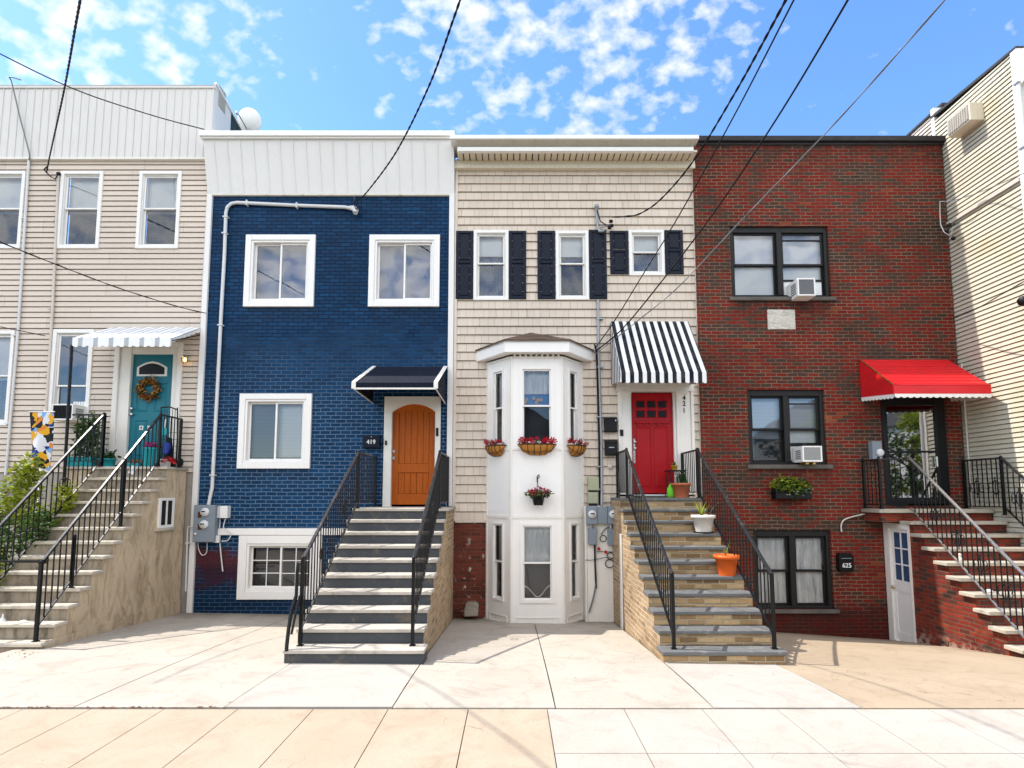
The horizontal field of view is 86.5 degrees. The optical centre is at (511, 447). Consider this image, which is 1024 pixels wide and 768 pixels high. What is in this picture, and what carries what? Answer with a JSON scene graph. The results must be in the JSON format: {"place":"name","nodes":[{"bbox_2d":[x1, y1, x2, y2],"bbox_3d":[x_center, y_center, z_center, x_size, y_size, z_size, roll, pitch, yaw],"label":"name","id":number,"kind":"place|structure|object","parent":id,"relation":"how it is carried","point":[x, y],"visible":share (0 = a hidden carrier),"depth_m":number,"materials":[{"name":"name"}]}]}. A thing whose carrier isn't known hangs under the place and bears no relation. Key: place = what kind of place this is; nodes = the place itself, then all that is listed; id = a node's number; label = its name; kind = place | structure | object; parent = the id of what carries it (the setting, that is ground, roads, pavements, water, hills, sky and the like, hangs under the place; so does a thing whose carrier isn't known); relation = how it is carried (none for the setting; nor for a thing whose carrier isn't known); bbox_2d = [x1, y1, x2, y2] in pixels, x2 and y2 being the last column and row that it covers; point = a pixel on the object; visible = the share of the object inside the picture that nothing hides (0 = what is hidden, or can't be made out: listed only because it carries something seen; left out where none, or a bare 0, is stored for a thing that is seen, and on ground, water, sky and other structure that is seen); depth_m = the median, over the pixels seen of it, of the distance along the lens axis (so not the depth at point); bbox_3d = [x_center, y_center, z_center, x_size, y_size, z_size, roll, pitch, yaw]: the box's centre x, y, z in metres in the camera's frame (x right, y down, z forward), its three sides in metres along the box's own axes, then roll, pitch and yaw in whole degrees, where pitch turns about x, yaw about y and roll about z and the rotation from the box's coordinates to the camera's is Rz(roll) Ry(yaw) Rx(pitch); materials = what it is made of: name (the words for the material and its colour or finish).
{"place":"outdoors","nodes":[
{"label":"outdoors","id":0,"kind":"place"},
{"bbox_2d":[81,619,859,744],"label":"ground","id":1,"kind":"structure","parent":0,"point":[413,673],"depth_m":6.28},
{"bbox_2d":[0,451,80,585],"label":"green shrub","id":2,"kind":"object","parent":1,"relation":"on","point":[27,470],"visible":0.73,"depth_m":9.12,"materials":[{"name":"green plant"}]},
{"bbox_2d":[28,410,54,508],"bbox_3d":[-8.631,1.174,9.837,0.482,3.752,0.080,0,-5,-3],"label":"garden flag","id":3,"kind":"object","parent":1,"relation":"on","point":[42,427],"visible":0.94,"depth_m":9.96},
{"bbox_2d":[0,82,242,612],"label":"beige house","id":4,"kind":"structure","parent":1,"relation":"on","point":[113,162],"depth_m":11.18,"materials":[{"name":"white plastic"}]},
{"bbox_2d":[0,331,15,425],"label":"window","id":5,"kind":"structure","parent":4,"relation":"in","point":[7,341],"depth_m":11.09,"materials":[{"name":"white plastic"}]},
{"bbox_2d":[0,171,26,248],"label":"window","id":6,"kind":"structure","parent":4,"relation":"in","point":[12,183],"depth_m":11.42,"materials":[{"name":"white plastic"}]},
{"bbox_2d":[4,159,29,474],"bbox_3d":[-10.018,-2.731,11.041,0.132,6.564,0.069,0,-5,0],"label":"service pipe","id":7,"kind":"object","parent":4,"relation":"attached to","point":[25,218],"visible":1,"depth_m":11.01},
{"bbox_2d":[44,175,59,410],"bbox_3d":[-9.348,-3.165,11.079,0.166,4.984,0.069,0,-5,0],"label":"service pipe","id":8,"kind":"object","parent":4,"relation":"attached to","point":[52,308],"visible":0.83,"depth_m":11.05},
{"bbox_2d":[43,166,60,178],"bbox_3d":[-9.519,-5.692,11.245,0.338,0.319,0.152,0,-5,0],"label":"cable bracket","id":9,"kind":"object","parent":4,"relation":"attached to","point":[58,173],"visible":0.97,"depth_m":11.25,"materials":[{"name":"black plastic"}]},
{"bbox_2d":[46,0,81,172],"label":"overhead cable","id":10,"kind":"object","parent":9,"relation":"attached to","point":[72,41],"visible":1,"depth_m":7.27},
{"bbox_2d":[51,402,85,421],"bbox_3d":[-8.720,-0.730,10.778,0.433,0.420,0.450,0,-5,0],"label":"air conditioner","id":11,"kind":"object","parent":4,"relation":"attached to","point":[60,410],"visible":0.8,"depth_m":10.57,"materials":[{"name":"white plastic"}]},
{"bbox_2d":[48,329,94,421],"bbox_3d":[-8.872,-1.452,11.052,0.826,1.894,0.243,0,-5,0],"label":"window","id":12,"kind":"structure","parent":4,"relation":"in","point":[82,366],"depth_m":11.04,"materials":[{"name":"white plastic"}]},
{"bbox_2d":[57,171,104,248],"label":"window","id":13,"kind":"structure","parent":4,"relation":"in","point":[85,206],"depth_m":11.40,"materials":[{"name":"white plastic"}]},
{"bbox_2d":[0,53,203,129],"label":"overhead cable","id":14,"kind":"object","parent":4,"relation":"attached to","point":[94,96],"visible":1,"depth_m":10.18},
{"bbox_2d":[72,327,199,346],"bbox_3d":[-7.221,-2.159,10.554,1.849,0.662,0.909,0,-5,0],"label":"door awning","id":15,"kind":"object","parent":4,"relation":"attached to","point":[108,337],"depth_m":10.15,"materials":[{"name":"white plastic"}]},
{"bbox_2d":[63,345,73,490],"bbox_3d":[-8.166,-0.526,10.016,0.100,2.771,0.119,0,-5,0],"label":"awning post","id":16,"kind":"object","parent":15,"relation":"attached to","point":[68,401],"visible":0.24,"depth_m":10.01,"materials":[{"name":"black metal"}]},
{"bbox_2d":[127,355,172,462],"bbox_3d":[-7.248,-0.773,10.932,0.829,2.246,0.110,0,-5,0],"label":"door","id":17,"kind":"structure","parent":4,"relation":"in","point":[142,413],"depth_m":10.96,"materials":[{"name":"teal paint"}]},
{"bbox_2d":[133,374,161,402],"bbox_3d":[-7.303,-1.197,10.920,0.610,0.600,0.183,0,-5,0],"label":"door wreath","id":18,"kind":"object","parent":17,"relation":"attached to","point":[150,395],"depth_m":10.89,"materials":[{"name":"orange plant"}]},
{"bbox_2d":[135,171,182,248],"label":"window","id":19,"kind":"structure","parent":4,"relation":"in","point":[162,200],"depth_m":11.40,"materials":[{"name":"white plastic"}]},
{"bbox_2d":[235,108,260,130],"bbox_3d":[-6.453,-7.499,13.069,0.427,1.519,0.662,-3,-6,29],"label":"satellite dish","id":20,"kind":"object","parent":4,"relation":"on","point":[248,119],"visible":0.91,"depth_m":13.17,"materials":[{"name":"white plastic"}]},
{"bbox_2d":[186,131,455,616],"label":"blue house","id":21,"kind":"structure","parent":1,"relation":"on","point":[323,308],"depth_m":11.03,"materials":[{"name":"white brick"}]},
{"bbox_2d":[0,241,206,313],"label":"overhead cable","id":22,"kind":"object","parent":21,"relation":"attached to","point":[96,279],"visible":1,"depth_m":9.50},
{"bbox_2d":[192,505,220,541],"bbox_3d":[-5.954,1.464,10.572,0.412,0.714,0.283,0,-5,0],"label":"electric meter box","id":23,"kind":"object","parent":21,"relation":"attached to","point":[205,524],"visible":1,"depth_m":10.51,"materials":[{"name":"grey metal"}]},
{"bbox_2d":[217,506,230,517],"bbox_3d":[-5.654,1.252,10.667,0.222,0.237,0.130,0,-5,0],"label":"junction box","id":24,"kind":"object","parent":21,"relation":"attached to","point":[223,511],"visible":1,"depth_m":10.61,"materials":[{"name":"white plastic"}]},
{"bbox_2d":[237,393,312,468],"bbox_3d":[-4.723,-0.328,10.994,1.443,1.502,0.350,0,-5,0],"label":"window","id":25,"kind":"structure","parent":21,"relation":"in","point":[274,430],"depth_m":10.94,"materials":[{"name":"white plastic"}]},
{"bbox_2d":[243,234,315,306],"bbox_3d":[-4.746,-3.612,11.277,1.428,1.517,0.350,0,-5,0],"label":"window","id":26,"kind":"structure","parent":21,"relation":"in","point":[286,275],"depth_m":11.22,"materials":[{"name":"white plastic"}]},
{"bbox_2d":[236,535,322,599],"bbox_3d":[-4.528,2.339,10.764,1.623,1.230,0.350,0,-5,0],"label":"window","id":27,"kind":"structure","parent":21,"relation":"in","point":[275,557],"depth_m":10.65,"materials":[{"name":"white plastic"}]},
{"bbox_2d":[207,200,358,504],"bbox_3d":[-4.559,-1.991,10.949,2.834,6.251,0.163,0,-5,2],"label":"white conduit","id":28,"kind":"object","parent":21,"relation":"attached to","point":[247,203],"visible":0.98,"depth_m":11.05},
{"bbox_2d":[354,195,361,209],"bbox_3d":[-3.208,-4.987,11.134,0.282,0.286,0.140,-4,-7,42],"label":"cable bracket","id":29,"kind":"object","parent":21,"relation":"attached to","point":[357,202],"visible":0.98,"depth_m":11.08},
{"bbox_2d":[357,0,460,200],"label":"overhead cable","id":30,"kind":"object","parent":29,"relation":"attached to","point":[443,48],"visible":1,"depth_m":7.73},
{"bbox_2d":[363,435,380,447],"bbox_3d":[-2.773,-0.122,10.775,0.329,0.246,0.130,0,-5,0],"label":"number sign","id":31,"kind":"object","parent":21,"relation":"attached to","point":[371,441],"visible":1,"depth_m":10.72,"materials":[{"name":"black plastic"}]},
{"bbox_2d":[351,366,447,403],"bbox_3d":[-2.055,-1.325,10.255,1.515,0.774,1.394,0,-5,0],"label":"door awning","id":32,"kind":"object","parent":21,"relation":"attached to","point":[366,383],"depth_m":10.00,"materials":[{"name":"metal"}]},
{"bbox_2d":[368,234,439,306],"bbox_3d":[-2.203,-3.612,11.277,1.445,1.517,0.350,0,-5,0],"label":"window","id":33,"kind":"structure","parent":21,"relation":"in","point":[400,275],"depth_m":11.23,"materials":[{"name":"white plastic"}]},
{"bbox_2d":[391,404,434,504],"bbox_3d":[-1.965,0.120,10.885,0.864,2.011,0.100,0,-5,0],"label":"door","id":34,"kind":"structure","parent":21,"relation":"in","point":[413,446],"depth_m":10.90,"materials":[{"name":"orange wood"}]},
{"bbox_2d":[450,135,702,624],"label":"cream house","id":35,"kind":"structure","parent":1,"relation":"on","point":[542,264],"depth_m":10.94,"materials":[{"name":"white plastic"}]},
{"bbox_2d":[473,230,508,300],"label":"window","id":36,"kind":"structure","parent":35,"relation":"in","point":[491,247],"depth_m":11.31,"materials":[{"name":"white plastic"}]},
{"bbox_2d":[483,438,506,456],"bbox_3d":[-0.362,-0.013,10.498,0.233,0.369,0.568,5,-7,-43],"label":"hanging basket","id":37,"kind":"object","parent":35,"relation":"attached to","point":[493,449],"visible":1,"depth_m":10.42,"materials":[{"name":"wicker"}]},
{"bbox_2d":[492,368,503,444],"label":"window","id":38,"kind":"structure","parent":35,"relation":"in","point":[501,371],"depth_m":10.73,"materials":[{"name":"white plastic"}]},
{"bbox_2d":[492,522,503,601],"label":"window","id":39,"kind":"structure","parent":35,"relation":"in","point":[495,561],"depth_m":10.46,"materials":[{"name":"white plastic"}]},
{"bbox_2d":[520,366,553,443],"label":"window","id":40,"kind":"structure","parent":35,"relation":"in","point":[536,382],"depth_m":10.53,"materials":[{"name":"white plastic"}]},
{"bbox_2d":[517,436,557,455],"bbox_3d":[0.478,-0.040,10.166,0.759,0.368,0.236,0,-5,0],"label":"hanging basket","id":41,"kind":"object","parent":35,"relation":"attached to","point":[543,447],"visible":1,"depth_m":10.12,"materials":[{"name":"wicker"}]},
{"bbox_2d":[520,523,554,602],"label":"window","id":42,"kind":"structure","parent":35,"relation":"in","point":[537,540],"depth_m":10.26,"materials":[{"name":"white plastic"}]},
{"bbox_2d":[524,475,553,504],"bbox_3d":[0.494,0.768,10.038,0.510,0.574,0.371,3,-6,-29],"label":"hanging pot","id":43,"kind":"object","parent":35,"relation":"hanging from","point":[535,496],"visible":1,"depth_m":9.98,"materials":[{"name":"black metal"}]},
{"bbox_2d":[555,230,588,299],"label":"window","id":44,"kind":"structure","parent":35,"relation":"in","point":[572,247],"depth_m":11.30,"materials":[{"name":"white plastic"}]},
{"bbox_2d":[568,368,578,444],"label":"window","id":45,"kind":"structure","parent":35,"relation":"in","point":[576,403],"depth_m":10.71,"materials":[{"name":"white plastic"}]},
{"bbox_2d":[570,522,580,601],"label":"window","id":46,"kind":"structure","parent":35,"relation":"in","point":[577,591],"depth_m":10.46,"materials":[{"name":"white plastic"}]},
{"bbox_2d":[567,437,588,456],"bbox_3d":[1.268,-0.015,10.497,0.268,0.372,0.548,-4,-6,39],"label":"hanging basket","id":47,"kind":"object","parent":35,"relation":"attached to","point":[578,449],"visible":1,"depth_m":10.40,"materials":[{"name":"wicker"}]},
{"bbox_2d":[588,524,596,544],"bbox_3d":[1.539,1.640,10.428,0.162,0.407,0.140,0,-5,0],"label":"breaker box","id":48,"kind":"object","parent":35,"relation":"attached to","point":[592,535],"visible":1,"depth_m":10.36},
{"bbox_2d":[587,492,597,504],"bbox_3d":[1.586,0.992,10.694,0.200,0.246,0.120,0,-5,0],"label":"utility box","id":49,"kind":"object","parent":35,"relation":"attached to","point":[592,498],"visible":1,"depth_m":10.64,"materials":[{"name":"beige plastic"}]},
{"bbox_2d":[587,477,598,491],"bbox_3d":[1.595,0.719,10.718,0.217,0.282,0.120,0,-5,0],"label":"utility box","id":50,"kind":"object","parent":35,"relation":"attached to","point":[592,484],"visible":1,"depth_m":10.66,"materials":[{"name":"beige plastic"}]},
{"bbox_2d":[594,299,603,505],"bbox_3d":[1.746,-0.930,10.809,0.197,4.179,0.221,0,-5,0],"label":"grey conduit","id":51,"kind":"object","parent":35,"relation":"attached to","point":[599,417],"visible":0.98,"depth_m":10.83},
{"bbox_2d":[595,0,794,347],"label":"overhead cable","id":52,"kind":"object","parent":51,"relation":"attached to","point":[792,2],"visible":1,"depth_m":8.01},
{"bbox_2d":[596,0,848,350],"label":"overhead cable","id":53,"kind":"object","parent":51,"relation":"attached to","point":[819,48],"visible":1,"depth_m":7.87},
{"bbox_2d":[596,0,944,353],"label":"overhead cable","id":54,"kind":"object","parent":51,"relation":"attached to","point":[891,60],"visible":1,"depth_m":7.60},
{"bbox_2d":[586,506,613,523],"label":"electric meter bank","id":55,"kind":"structure","parent":35,"relation":"attached to","point":[599,515],"depth_m":10.38,"materials":[{"name":"grey metal"}]},
{"bbox_2d":[587,524,613,621],"bbox_3d":[1.740,2.238,10.441,0.605,2.152,0.050,0,-5,0],"label":"access door","id":56,"kind":"structure","parent":35,"relation":"in","point":[602,609],"depth_m":10.39,"materials":[{"name":"white paint"}]},
{"bbox_2d":[594,204,613,231],"bbox_3d":[1.880,-4.706,11.136,0.384,0.630,0.104,-1,-5,16],"label":"service mast","id":57,"kind":"object","parent":35,"relation":"attached to","point":[596,207],"visible":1,"depth_m":11.13,"materials":[{"name":"grey metal"}]},
{"bbox_2d":[612,0,786,217],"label":"overhead cable","id":58,"kind":"object","parent":57,"relation":"attached to","point":[748,68],"visible":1,"depth_m":7.77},
{"bbox_2d":[603,417,616,431],"bbox_3d":[1.954,-0.472,10.803,0.256,0.312,0.115,0,-5,0],"label":"mailbox","id":59,"kind":"object","parent":35,"relation":"attached to","point":[610,424],"visible":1,"depth_m":10.76,"materials":[{"name":"black plastic"}]},
{"bbox_2d":[604,440,617,455],"bbox_3d":[1.959,-0.009,10.763,0.252,0.309,0.115,0,-5,0],"label":"mailbox","id":60,"kind":"object","parent":35,"relation":"attached to","point":[611,447],"visible":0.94,"depth_m":10.72,"materials":[{"name":"black plastic"}]},
{"bbox_2d":[628,230,664,275],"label":"window","id":61,"kind":"structure","parent":35,"relation":"in","point":[643,244],"depth_m":11.24,"materials":[{"name":"white plastic"}]},
{"bbox_2d":[631,393,673,492],"bbox_3d":[2.807,-0.102,10.887,0.838,2.007,0.105,0,-5,0],"label":"door","id":62,"kind":"structure","parent":35,"relation":"in","point":[651,413],"depth_m":10.90,"materials":[{"name":"red paint"}]},
{"bbox_2d":[610,321,706,383],"bbox_3d":[2.783,-1.875,10.495,1.580,1.471,0.970,0,-5,0],"label":"door awning","id":63,"kind":"object","parent":35,"relation":"attached to","point":[655,351],"depth_m":10.38,"materials":[{"name":"fabric"}]},
{"bbox_2d":[689,136,971,639],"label":"brick house","id":64,"kind":"structure","parent":1,"relation":"on","point":[851,224],"depth_m":10.96,"materials":[{"name":"brick"}]},
{"bbox_2d":[729,227,836,300],"bbox_3d":[5.471,-3.741,11.309,2.149,1.578,0.550,0,-5,0],"label":"window","id":65,"kind":"structure","parent":64,"relation":"in","point":[763,259],"depth_m":11.24,"materials":[{"name":"glass"}]},
{"bbox_2d":[747,390,832,468],"bbox_3d":[5.464,-0.357,11.017,1.668,1.580,0.550,0,-5,0],"label":"window","id":66,"kind":"structure","parent":64,"relation":"in","point":[778,420],"depth_m":10.93,"materials":[{"name":"glass"}]},
{"bbox_2d":[769,473,812,499],"bbox_3d":[5.378,0.747,10.550,0.868,0.520,0.490,0,-5,0],"label":"window planter","id":67,"kind":"object","parent":64,"relation":"attached to","point":[793,489],"visible":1,"depth_m":10.48,"materials":[{"name":"black plastic"}]},
{"bbox_2d":[753,530,839,613],"bbox_3d":[5.466,2.410,10.778,1.648,1.584,0.550,0,-5,0],"label":"window","id":68,"kind":"structure","parent":64,"relation":"in","point":[795,557],"depth_m":10.69,"materials":[{"name":"glass"}]},
{"bbox_2d":[784,278,821,300],"bbox_3d":[5.958,-3.205,10.986,0.824,0.456,0.500,0,-5,0],"label":"air conditioner","id":69,"kind":"object","parent":64,"relation":"attached to","point":[802,289],"visible":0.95,"depth_m":10.77,"materials":[{"name":"white plastic"}]},
{"bbox_2d":[790,446,822,464],"bbox_3d":[5.831,0.143,10.707,0.584,0.376,0.480,0,-5,0],"label":"air conditioner","id":70,"kind":"object","parent":64,"relation":"attached to","point":[806,455],"visible":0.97,"depth_m":10.49,"materials":[{"name":"white plastic"}]},
{"bbox_2d":[836,553,853,571],"bbox_3d":[6.422,2.209,10.505,0.273,0.363,0.127,0,-5,0],"label":"mailbox","id":71,"kind":"object","parent":64,"relation":"attached to","point":[844,562],"visible":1,"depth_m":10.45,"materials":[{"name":"black plastic"}]},
{"bbox_2d":[868,441,883,458],"bbox_3d":[7.149,0.055,10.670,0.212,0.377,0.170,0,-5,0],"label":"electric meter","id":72,"kind":"object","parent":64,"relation":"attached to","point":[876,450],"visible":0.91,"depth_m":10.64,"materials":[{"name":"plastic"}]},
{"bbox_2d":[885,403,942,502],"bbox_3d":[7.895,0.089,10.715,0.968,1.966,0.193,0,-5,0],"label":"storm door","id":73,"kind":"structure","parent":64,"relation":"in","point":[912,430],"depth_m":10.75,"materials":[{"name":"clear glass"}]},
{"bbox_2d":[859,359,991,401],"bbox_3d":[7.831,-1.343,10.390,1.786,0.957,0.933,0,-5,0],"label":"door awning","id":74,"kind":"object","parent":64,"relation":"attached to","point":[888,379],"depth_m":10.24,"materials":[{"name":"red fabric"}]},
{"bbox_2d":[906,46,1023,644],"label":"clapboard house","id":75,"kind":"structure","parent":1,"relation":"on","point":[986,247],"depth_m":10.18,"materials":[{"name":"beige plastic"}]},
{"bbox_2d":[947,102,983,137],"bbox_3d":[8.807,-6.374,10.597,0.292,0.354,0.540,0,-5,0],"label":"wall vent box","id":76,"kind":"object","parent":75,"relation":"attached to","point":[965,119],"visible":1,"depth_m":10.47,"materials":[{"name":"beige paint"}]},
{"bbox_2d":[1013,78,1023,178],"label":"downspout","id":77,"kind":"object","parent":75,"relation":"attached to","point":[1017,83],"visible":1,"depth_m":9.51,"materials":[{"name":"white plastic"}]},
{"bbox_2d":[0,612,1023,713],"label":"front pavement","id":78,"kind":"structure","parent":0,"point":[468,664],"depth_m":6.25,"materials":[{"name":"concrete"}]},
{"bbox_2d":[0,466,187,652],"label":"front stoop","id":79,"kind":"object","parent":78,"relation":"on","point":[133,577],"visible":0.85,"depth_m":9.01,"materials":[{"name":"concrete"}]},
{"bbox_2d":[0,412,105,580],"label":"stair railing","id":80,"kind":"object","parent":79,"relation":"on","point":[39,483],"visible":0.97,"depth_m":9.04,"materials":[{"name":"black metal"}]},
{"bbox_2d":[67,411,100,465],"bbox_3d":[-8.205,-0.184,10.493,0.640,1.116,0.379,0,-5,0],"label":"planter trough","id":81,"kind":"object","parent":79,"relation":"on","point":[79,433],"visible":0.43,"depth_m":10.45,"materials":[{"name":"green plant"}]},
{"bbox_2d":[70,414,106,465],"bbox_3d":[-7.902,-0.161,10.152,0.635,1.015,0.070,0,-5,0],"label":"landing railing","id":82,"kind":"object","parent":79,"relation":"on","point":[88,415],"visible":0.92,"depth_m":10.16,"materials":[{"name":"black metal"}]},
{"bbox_2d":[31,412,182,641],"bbox_3d":[-6.560,1.026,9.156,0.070,3.552,3.090,0,-5,0],"label":"stair railing","id":83,"kind":"object","parent":79,"relation":"on","point":[74,570],"visible":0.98,"depth_m":8.65,"materials":[{"name":"black metal"}]},
{"bbox_2d":[0,559,46,563],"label":"gate bar","id":84,"kind":"object","parent":83,"relation":"attached to","point":[44,561],"visible":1,"depth_m":7.60,"materials":[{"name":"black metal"}]},
{"bbox_2d":[93,449,121,465],"bbox_3d":[-7.801,0.183,10.442,0.399,0.380,0.404,-2,-5,22],"label":"flower pot","id":85,"kind":"object","parent":79,"relation":"on","point":[109,460],"visible":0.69,"depth_m":10.41,"materials":[{"name":"ceramic"}]},
{"bbox_2d":[142,441,161,465],"bbox_3d":[-6.894,0.119,10.433,0.336,0.504,0.349,4,-7,-42],"label":"flower pot","id":86,"kind":"object","parent":79,"relation":"on","point":[149,454],"visible":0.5,"depth_m":10.30,"materials":[{"name":"teal ceramic"}]},
{"bbox_2d":[155,498,175,530],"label":"side window","id":87,"kind":"structure","parent":79,"relation":"in","point":[166,506],"depth_m":10.06,"materials":[{"name":"white plastic"}]},
{"bbox_2d":[160,406,183,466],"bbox_3d":[-6.548,-0.221,10.438,0.467,1.179,0.180,0,-5,0],"label":"folding cart","id":88,"kind":"object","parent":79,"relation":"on","point":[180,462],"visible":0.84,"depth_m":10.46,"materials":[{"name":"black metal"}]},
{"bbox_2d":[283,507,455,667],"bbox_3d":[-1.950,2.366,8.639,1.744,2.772,3.858,0,-5,0],"label":"front stoop","id":89,"kind":"object","parent":78,"relation":"on","point":[360,612],"visible":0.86,"depth_m":7.77,"materials":[{"name":"beige brick"}]},
{"bbox_2d":[284,562,300,650],"bbox_3d":[-2.745,1.984,6.847,0.107,1.064,0.272,-2,-5,23],"label":"grab rail","id":90,"kind":"object","parent":89,"relation":"on","point":[289,627],"visible":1,"depth_m":6.83,"materials":[{"name":"black metal"}]},
{"bbox_2d":[296,450,377,645],"bbox_3d":[-2.680,1.320,8.819,0.070,2.687,3.710,0,-5,0],"label":"stair railing","id":91,"kind":"object","parent":89,"relation":"on","point":[357,459],"visible":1,"depth_m":8.19,"materials":[{"name":"black metal"}]},
{"bbox_2d":[409,450,449,645],"bbox_3d":[-1.260,1.320,8.819,0.070,2.687,3.710,0,-5,0],"label":"stair railing","id":92,"kind":"object","parent":89,"relation":"on","point":[438,494],"visible":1,"depth_m":8.15,"materials":[{"name":"black metal"}]},
{"bbox_2d":[464,601,478,616],"bbox_3d":[-0.779,3.081,10.444,0.276,0.264,0.220,0,-5,0],"label":"stone block","id":93,"kind":"object","parent":78,"relation":"on","point":[471,608],"depth_m":10.34,"materials":[{"name":"stone"}]},
{"bbox_2d":[611,498,787,668],"bbox_3d":[2.665,2.280,8.676,1.570,2.950,3.700,0,-5,0],"label":"front stoop","id":94,"kind":"object","parent":78,"relation":"on","point":[718,618],"visible":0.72,"depth_m":7.98,"materials":[{"name":"stone"}]},
{"bbox_2d":[615,447,677,649],"bbox_3d":[2.060,1.311,8.820,0.070,2.805,3.630,0,-5,0],"label":"stair railing","id":95,"kind":"object","parent":94,"relation":"on","point":[623,479],"visible":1,"depth_m":8.20,"materials":[{"name":"black metal"}]},
{"bbox_2d":[671,465,691,497],"bbox_3d":[3.130,0.622,10.084,0.370,0.596,0.370,0,-5,0],"label":"flower pot","id":96,"kind":"object","parent":94,"relation":"on","point":[681,488],"visible":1,"depth_m":9.97,"materials":[{"name":"ceramic"}]},
{"bbox_2d":[691,502,718,532],"bbox_3d":[3.181,1.132,9.011,0.415,0.534,0.428,-3,-6,32],"label":"flower pot","id":97,"kind":"object","parent":94,"relation":"on","point":[703,523],"visible":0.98,"depth_m":8.87,"materials":[{"name":"ceramic"}]},
{"bbox_2d":[713,542,739,575],"bbox_3d":[3.200,1.647,8.129,0.370,0.497,0.370,0,-5,0],"label":"flower pot","id":98,"kind":"object","parent":94,"relation":"on","point":[726,563],"visible":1,"depth_m":8.01,"materials":[{"name":"orange plastic"}]},
{"bbox_2d":[681,447,778,649],"bbox_3d":[3.340,1.311,8.820,0.070,2.805,3.630,0,-5,0],"label":"stair railing","id":99,"kind":"object","parent":94,"relation":"on","point":[770,573],"visible":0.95,"depth_m":8.12,"materials":[{"name":"black metal"}]},
{"bbox_2d":[861,508,1023,657],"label":"front stoop","id":100,"kind":"object","parent":78,"relation":"on","point":[930,601],"visible":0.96,"depth_m":9.43,"materials":[{"name":"red brick"}]},
{"bbox_2d":[861,456,907,508],"bbox_3d":[7.103,0.667,10.408,0.516,0.985,0.537,0,-5,0],"label":"landing railing","id":101,"kind":"object","parent":100,"relation":"on","point":[880,504],"visible":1,"depth_m":10.20,"materials":[{"name":"black metal"}]},
{"bbox_2d":[907,456,1023,637],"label":"stair railing","id":102,"kind":"object","parent":100,"relation":"on","point":[985,535],"visible":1,"depth_m":8.74,"materials":[{"name":"metal"}]},
{"bbox_2d":[961,455,1023,526],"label":"stair railing","id":103,"kind":"object","parent":100,"relation":"on","point":[1002,482],"visible":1,"depth_m":9.90,"materials":[{"name":"black metal"}]},
{"bbox_2d":[0,709,1023,767],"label":"sidewalk","id":104,"kind":"structure","parent":0,"point":[509,738],"depth_m":4.49,"materials":[{"name":"beige concrete"}]},
{"bbox_2d":[0,0,1023,243],"label":"sky","id":105,"kind":"structure","parent":0,"point":[505,67],"materials":[{"name":"blue"}]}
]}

